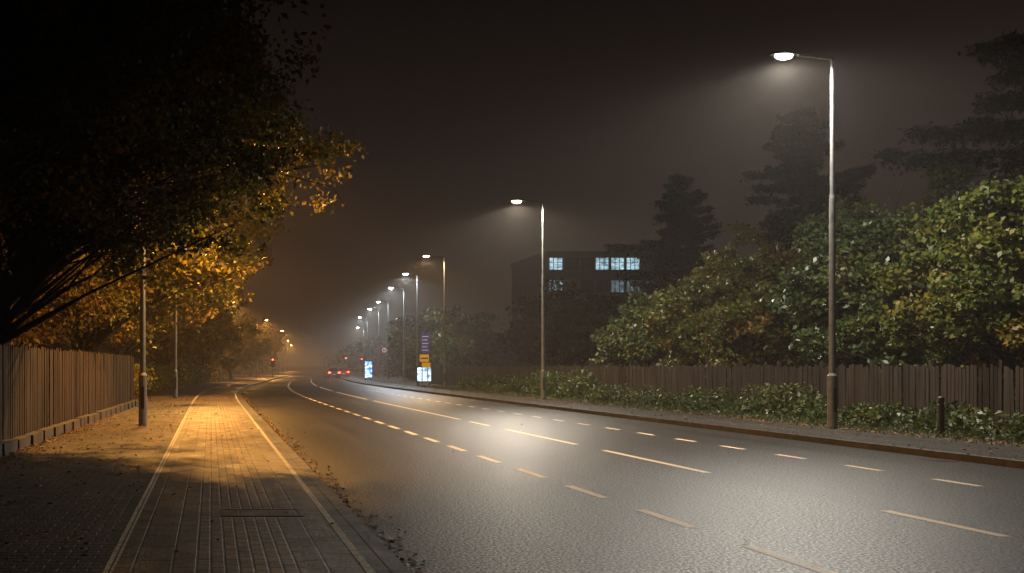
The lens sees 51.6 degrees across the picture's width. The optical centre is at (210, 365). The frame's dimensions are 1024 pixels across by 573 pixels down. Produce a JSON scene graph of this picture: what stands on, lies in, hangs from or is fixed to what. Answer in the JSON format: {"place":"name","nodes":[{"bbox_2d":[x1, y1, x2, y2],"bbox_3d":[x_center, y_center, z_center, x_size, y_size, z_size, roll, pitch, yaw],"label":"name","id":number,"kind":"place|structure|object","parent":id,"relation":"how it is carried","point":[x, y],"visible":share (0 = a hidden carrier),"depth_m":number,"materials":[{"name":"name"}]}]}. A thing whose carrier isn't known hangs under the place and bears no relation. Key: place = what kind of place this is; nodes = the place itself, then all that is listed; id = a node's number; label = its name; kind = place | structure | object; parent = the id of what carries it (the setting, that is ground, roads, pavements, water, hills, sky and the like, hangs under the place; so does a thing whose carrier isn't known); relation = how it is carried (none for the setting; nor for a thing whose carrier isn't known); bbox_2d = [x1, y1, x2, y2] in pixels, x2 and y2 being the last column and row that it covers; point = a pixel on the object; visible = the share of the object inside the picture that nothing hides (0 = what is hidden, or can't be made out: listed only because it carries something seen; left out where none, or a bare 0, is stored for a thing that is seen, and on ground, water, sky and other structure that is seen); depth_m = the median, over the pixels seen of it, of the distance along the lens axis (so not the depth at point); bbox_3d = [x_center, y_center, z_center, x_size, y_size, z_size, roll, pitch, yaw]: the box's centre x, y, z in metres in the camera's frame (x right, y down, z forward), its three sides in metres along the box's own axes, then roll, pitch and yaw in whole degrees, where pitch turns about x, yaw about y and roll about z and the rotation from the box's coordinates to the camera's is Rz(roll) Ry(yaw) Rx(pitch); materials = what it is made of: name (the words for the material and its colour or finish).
{"place":"outdoors","nodes":[
{"label":"outdoors","id":0,"kind":"place"},
{"bbox_2d":[0,370,287,572],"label":"pavement","id":1,"kind":"structure","parent":0,"point":[40,554],"depth_m":13.00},
{"bbox_2d":[0,343,133,440],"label":"wooden fence","id":2,"kind":"object","parent":1,"relation":"on","point":[41,387],"visible":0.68,"depth_m":23.28,"materials":[{"name":"brown wood"}]},
{"bbox_2d":[0,400,137,457],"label":"wall","id":3,"kind":"structure","parent":1,"relation":"on","point":[7,446],"depth_m":22.43,"materials":[{"name":"concrete"}]},
{"bbox_2d":[138,202,146,425],"bbox_3d":[-0.868,-2.430,26.400,2.155,8.261,0.300,0,0,0],"label":"street lamp","id":4,"kind":"object","parent":1,"relation":"on","point":[142,412],"visible":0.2,"depth_m":26.33,"materials":[{"name":"metal"}]},
{"bbox_2d":[100,363,227,399],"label":"hedge","id":5,"kind":"object","parent":1,"relation":"on","point":[159,377],"visible":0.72,"depth_m":66.04,"materials":[{"name":"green plant"}]},
{"bbox_2d":[173,289,177,398],"bbox_3d":[-0.887,-2.430,48.500,1.955,8.261,0.300,0,0,0],"label":"street lamp","id":6,"kind":"object","parent":1,"relation":"on","point":[175,383],"visible":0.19,"depth_m":48.44,"materials":[{"name":"metal"}]},
{"bbox_2d":[129,283,238,386],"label":"autumn tree","id":7,"kind":"object","parent":1,"relation":"on","point":[190,336],"visible":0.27,"depth_m":69.51,"materials":[{"name":"orange plant"}]},
{"bbox_2d":[114,370,289,572],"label":"path slabs","id":8,"kind":"structure","parent":1,"relation":"on","point":[157,538],"depth_m":10.75,"materials":[{"name":"grey concrete"}]},
{"bbox_2d":[178,298,261,382],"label":"autumn tree","id":9,"kind":"object","parent":1,"relation":"on","point":[210,357],"visible":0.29,"depth_m":90.36,"materials":[{"name":"orange plant"}]},
{"bbox_2d":[219,302,232,381],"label":"street lamp","id":10,"kind":"object","parent":1,"relation":"on","point":[220,371],"visible":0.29,"depth_m":98.90,"materials":[{"name":"metal"}]},
{"bbox_2d":[217,307,272,378],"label":"autumn tree","id":11,"kind":"object","parent":1,"relation":"on","point":[252,352],"visible":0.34,"depth_m":116.99,"materials":[{"name":"orange plant"}]},
{"bbox_2d":[256,319,268,376],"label":"street lamp","id":12,"kind":"object","parent":1,"relation":"on","point":[257,361],"visible":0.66,"depth_m":137.92,"materials":[{"name":"metal"}]},
{"bbox_2d":[241,317,285,376],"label":"autumn tree","id":13,"kind":"object","parent":1,"relation":"on","point":[272,336],"visible":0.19,"depth_m":147.68,"materials":[{"name":"orange plant"}]},
{"bbox_2d":[100,371,273,401],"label":"verge","id":14,"kind":"structure","parent":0,"point":[237,375],"depth_m":166.39,"materials":[{"name":"green plant"}]},
{"bbox_2d":[17,316,75,349],"bbox_3d":[-9.092,-4.163,46.156,12.091,12.025,16.891,0,0,31],"label":"autumn tree","id":15,"kind":"object","parent":14,"relation":"on","point":[58,336],"depth_m":43.84,"materials":[{"name":"orange plant"}]},
{"bbox_2d":[0,122,113,346],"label":"autumn tree","id":16,"kind":"object","parent":14,"relation":"on","point":[29,333],"visible":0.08,"depth_m":20.35,"materials":[{"name":"brown plant"}]},
{"bbox_2d":[0,183,133,349],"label":"autumn tree","id":17,"kind":"object","parent":14,"relation":"on","point":[71,312],"visible":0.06,"depth_m":28.03,"materials":[{"name":"orange plant"}]},
{"bbox_2d":[0,0,331,276],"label":"autumn tree","id":18,"kind":"object","parent":14,"relation":"on","point":[63,39],"visible":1,"depth_m":14.93,"materials":[{"name":"black plant"}]},
{"bbox_2d":[64,234,274,368],"bbox_3d":[-3.666,-4.684,52.558,13.650,13.223,12.460,0,0,20],"label":"autumn tree","id":19,"kind":"object","parent":14,"relation":"on","point":[123,337],"visible":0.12,"depth_m":50.98,"materials":[{"name":"orange plant"}]},
{"bbox_2d":[36,58,320,374],"bbox_3d":[-3.459,-5.071,34.445,14.432,13.889,13.903,0,0,0],"label":"autumn tree","id":20,"kind":"object","parent":14,"relation":"on","point":[211,269],"visible":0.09,"depth_m":32.64,"materials":[{"name":"yellow plant"}]},
{"bbox_2d":[0,0,367,342],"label":"autumn tree","id":21,"kind":"object","parent":14,"relation":"on","point":[42,250],"visible":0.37,"depth_m":20.63,"materials":[{"name":"brown plant"}]},
{"bbox_2d":[107,367,381,572],"bbox_3d":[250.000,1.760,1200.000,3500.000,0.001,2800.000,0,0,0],"label":"ground","id":22,"kind":"structure","parent":0,"point":[304,368],"depth_m":491.33,"materials":[{"name":"grey concrete"}]},
{"bbox_2d":[53,331,394,373],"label":"distant trees","id":23,"kind":"object","parent":22,"relation":"on","point":[353,364],"visible":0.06,"depth_m":235.45,"materials":[{"name":"green plant"}]},
{"bbox_2d":[238,370,411,572],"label":"kerb","id":24,"kind":"structure","parent":22,"relation":"on","point":[390,560],"depth_m":10.87,"materials":[{"name":"concrete"}]},
{"bbox_2d":[317,370,1023,468],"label":"kerb","id":25,"kind":"structure","parent":22,"relation":"on","point":[997,461],"depth_m":22.63,"materials":[{"name":"concrete"}]},
{"bbox_2d":[193,370,308,572],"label":"brick path","id":26,"kind":"structure","parent":0,"point":[255,545],"depth_m":10.90,"materials":[{"name":"grey brick"}]},
{"bbox_2d":[108,392,202,572],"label":"path joint","id":27,"kind":"object","parent":26,"relation":"on","point":[142,504],"visible":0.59,"depth_m":10.68,"materials":[{"name":"concrete"}]},
{"bbox_2d":[102,377,374,572],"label":"path markings","id":28,"kind":"object","parent":26,"relation":"on","point":[361,560],"visible":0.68,"depth_m":10.72,"materials":[{"name":"paint"}]},
{"bbox_2d":[220,509,302,516],"bbox_3d":[0.540,1.597,10.700,0.880,0.007,0.500,0,0,0],"label":"access cover","id":29,"kind":"object","parent":26,"relation":"on","point":[257,513],"visible":1,"depth_m":10.65,"materials":[{"name":"metal"}]},
{"bbox_2d":[227,370,365,572],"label":"path slabs","id":30,"kind":"structure","parent":26,"relation":"on","point":[321,545],"depth_m":10.82,"materials":[{"name":"grey concrete"}]},
{"bbox_2d":[271,357,274,377],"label":"traffic light","id":31,"kind":"object","parent":30,"relation":"on","point":[272,362],"visible":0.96,"depth_m":130.93,"materials":[{"name":"metal"}]},
{"bbox_2d":[236,371,391,572],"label":"path edging","id":32,"kind":"object","parent":26,"relation":"on","point":[371,558],"visible":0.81,"depth_m":10.75,"materials":[{"name":"concrete"}]},
{"bbox_2d":[53,0,1023,366],"label":"sky","id":33,"kind":"structure","parent":0,"point":[460,110],"materials":[{"name":"black"}]},
{"bbox_2d":[241,370,1023,572],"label":"road","id":34,"kind":"structure","parent":0,"point":[469,510],"depth_m":13.23,"materials":[{"name":"grey asphalt"}]},
{"bbox_2d":[325,368,340,378],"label":"car","id":35,"kind":"object","parent":34,"relation":"on","point":[333,372],"visible":1,"depth_m":130.99,"materials":[{"name":"paint"}]},
{"bbox_2d":[339,368,349,376],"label":"car","id":36,"kind":"object","parent":34,"relation":"on","point":[345,372],"visible":0.48,"depth_m":143.92,"materials":[{"name":"paint"}]},
{"bbox_2d":[0,388,1023,572],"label":"fallen leaves","id":37,"kind":"object","parent":34,"relation":"on","point":[41,444],"visible":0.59,"depth_m":20.30,"materials":[{"name":"brown plant"}]},
{"bbox_2d":[288,379,1007,572],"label":"road markings","id":38,"kind":"object","parent":34,"relation":"on","point":[793,561],"visible":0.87,"depth_m":12.99,"materials":[{"name":"paint"}]},
{"bbox_2d":[320,370,1023,459],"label":"pavement","id":39,"kind":"structure","parent":0,"point":[958,447],"depth_m":24.49,"materials":[{"name":"concrete"}]},
{"bbox_2d":[349,370,1023,448],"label":"verge","id":40,"kind":"structure","parent":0,"point":[395,380],"depth_m":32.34,"materials":[{"name":"green plant"}]},
{"bbox_2d":[357,327,363,373],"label":"street lamp","id":41,"kind":"object","parent":40,"relation":"on","point":[363,344],"visible":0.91,"depth_m":199.94,"materials":[{"name":"metal"}]},
{"bbox_2d":[360,357,362,374],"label":"traffic light","id":42,"kind":"object","parent":40,"relation":"on","point":[361,360],"visible":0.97,"depth_m":177.93,"materials":[{"name":"metal"}]},
{"bbox_2d":[359,317,367,360],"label":"street lamp","id":43,"kind":"object","parent":40,"relation":"on","point":[367,336],"visible":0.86,"depth_m":157.95,"materials":[{"name":"metal"}]},
{"bbox_2d":[364,361,372,379],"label":"illuminated advert board","id":44,"kind":"object","parent":40,"relation":"on","point":[368,369],"visible":0.86,"depth_m":111.90,"materials":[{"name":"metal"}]},
{"bbox_2d":[368,308,379,377],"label":"street lamp","id":45,"kind":"object","parent":40,"relation":"on","point":[378,343],"visible":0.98,"depth_m":134.94,"materials":[{"name":"metal"}]},
{"bbox_2d":[375,301,388,378],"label":"street lamp","id":46,"kind":"object","parent":40,"relation":"on","point":[388,342],"visible":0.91,"depth_m":119.94,"materials":[{"name":"metal"}]},
{"bbox_2d":[381,346,386,381],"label":"traffic sign","id":47,"kind":"object","parent":40,"relation":"on","point":[384,349],"visible":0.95,"depth_m":99.97,"materials":[{"name":"metal"}]},
{"bbox_2d":[387,287,404,381],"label":"street lamp","id":48,"kind":"object","parent":40,"relation":"on","point":[403,336],"visible":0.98,"depth_m":98.45,"materials":[{"name":"metal"}]},
{"bbox_2d":[401,272,417,384],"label":"street lamp","id":49,"kind":"object","parent":40,"relation":"on","point":[405,273],"visible":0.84,"depth_m":83.45,"materials":[{"name":"metal"}]},
{"bbox_2d":[386,310,438,369],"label":"broadleaf tree","id":50,"kind":"object","parent":40,"relation":"on","point":[395,339],"visible":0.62,"depth_m":110.78,"materials":[{"name":"green plant"}]},
{"bbox_2d":[416,366,431,385],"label":"illuminated advert board","id":51,"kind":"object","parent":40,"relation":"on","point":[418,374],"visible":0.81,"depth_m":79.90,"materials":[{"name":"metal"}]},
{"bbox_2d":[420,332,429,385],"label":"direction sign","id":52,"kind":"object","parent":40,"relation":"on","point":[424,345],"visible":0.9,"depth_m":74.92,"materials":[{"name":"metal"}]},
{"bbox_2d":[421,254,445,387],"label":"street lamp","id":53,"kind":"object","parent":40,"relation":"on","point":[444,348],"visible":0.97,"depth_m":69.95,"materials":[{"name":"metal"}]},
{"bbox_2d":[423,305,498,373],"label":"broadleaf tree","id":54,"kind":"object","parent":40,"relation":"on","point":[467,343],"visible":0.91,"depth_m":97.98,"materials":[{"name":"green plant"}]},
{"bbox_2d":[383,325,540,379],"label":"woodland","id":55,"kind":"object","parent":40,"relation":"on","point":[494,355],"visible":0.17,"depth_m":109.90,"materials":[{"name":"green plant"}]},
{"bbox_2d":[509,199,545,399],"bbox_3d":[15.012,-3.115,46.700,1.705,9.631,0.300,0,0,0],"label":"street lamp","id":56,"kind":"object","parent":40,"relation":"on","point":[543,383],"visible":0.98,"depth_m":46.64,"materials":[{"name":"metal"}]},
{"bbox_2d":[497,280,621,374],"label":"broadleaf tree","id":57,"kind":"object","parent":40,"relation":"on","point":[527,342],"visible":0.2,"depth_m":81.53,"materials":[{"name":"green plant"}]},
{"bbox_2d":[498,277,624,381],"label":"broadleaf tree","id":58,"kind":"object","parent":40,"relation":"on","point":[559,286],"visible":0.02,"depth_m":96.17,"materials":[{"name":"green plant"}]},
{"bbox_2d":[535,297,632,385],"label":"broadleaf tree","id":59,"kind":"object","parent":40,"relation":"on","point":[568,334],"visible":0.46,"depth_m":65.20,"materials":[{"name":"green plant"}]},
{"bbox_2d":[511,244,736,321],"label":"office building","id":60,"kind":"structure","parent":40,"relation":"on","point":[593,272],"depth_m":150.42,"materials":[{"name":"concrete"}]},
{"bbox_2d":[550,258,674,305],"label":"windows","id":61,"kind":"structure","parent":60,"relation":"in","point":[557,266],"depth_m":150.41,"materials":[{"name":"blue glass"}]},
{"bbox_2d":[584,286,679,387],"bbox_3d":[22.696,-1.163,51.174,5.918,6.013,8.614,0,0,0],"label":"bush","id":62,"kind":"object","parent":40,"relation":"on","point":[626,341],"visible":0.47,"depth_m":50.38,"materials":[{"name":"green plant"}]},
{"bbox_2d":[601,174,724,317],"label":"cedar tree","id":63,"kind":"object","parent":40,"relation":"on","point":[674,258],"visible":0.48,"depth_m":69.31,"materials":[{"name":"green plant"}]},
{"bbox_2d":[627,254,790,400],"bbox_3d":[23.022,-1.674,44.948,7.879,6.971,8.495,0,0,0],"label":"tree","id":64,"kind":"object","parent":40,"relation":"on","point":[675,323],"visible":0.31,"depth_m":43.93,"materials":[{"name":"green plant"}]},
{"bbox_2d":[430,360,1023,429],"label":"wooden fence","id":65,"kind":"object","parent":40,"relation":"on","point":[872,383],"visible":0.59,"depth_m":30.32,"materials":[{"name":"brown wood"}]},
{"bbox_2d":[456,367,1023,440],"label":"verge plants","id":66,"kind":"object","parent":40,"relation":"on","point":[790,402],"visible":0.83,"depth_m":31.36,"materials":[{"name":"green plant"}]},
{"bbox_2d":[683,218,858,394],"bbox_3d":[22.628,-1.982,38.349,7.685,7.625,7.582,0,0,29],"label":"tree","id":67,"kind":"object","parent":40,"relation":"on","point":[739,320],"visible":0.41,"depth_m":38.17,"materials":[{"name":"green plant"}]},
{"bbox_2d":[673,103,888,286],"bbox_3d":[36.452,-7.048,60.108,15.106,17.904,15.225,0,0,0],"label":"cedar tree","id":68,"kind":"object","parent":40,"relation":"on","point":[800,178],"visible":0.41,"depth_m":59.49,"materials":[{"name":"green plant"}]},
{"bbox_2d":[769,51,837,429],"bbox_3d":[14.928,-3.115,24.800,1.675,9.631,0.300,0,0,0],"label":"street lamp","id":69,"kind":"object","parent":40,"relation":"on","point":[832,399],"visible":0.97,"depth_m":24.75,"materials":[{"name":"metal"}]},
{"bbox_2d":[757,158,991,405],"bbox_3d":[23.090,-2.395,32.725,7.220,8.489,7.256,0,0,-35],"label":"tree","id":70,"kind":"object","parent":40,"relation":"on","point":[859,255],"visible":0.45,"depth_m":32.35,"materials":[{"name":"green plant"}]},
{"bbox_2d":[798,290,999,406],"bbox_3d":[27.333,-1.677,35.785,10.694,7.098,11.585,0,0,29],"label":"tree","id":71,"kind":"object","parent":40,"relation":"on","point":[856,361],"visible":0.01,"depth_m":35.49,"materials":[{"name":"green plant"}]},
{"bbox_2d":[841,170,1023,396],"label":"tree","id":72,"kind":"object","parent":40,"relation":"on","point":[979,296],"visible":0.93,"depth_m":27.48,"materials":[{"name":"green plant"}]},
{"bbox_2d":[937,396,944,436],"bbox_3d":[16.600,1.195,22.400,0.150,1.010,0.150,0,0,0],"label":"bollard","id":73,"kind":"object","parent":40,"relation":"on","point":[940,412],"visible":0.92,"depth_m":22.34,"materials":[{"name":"metal"}]},
{"bbox_2d":[870,28,1023,353],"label":"cedar tree","id":74,"kind":"object","parent":40,"relation":"on","point":[993,129],"visible":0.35,"depth_m":31.20,"materials":[{"name":"green plant"}]}
]}

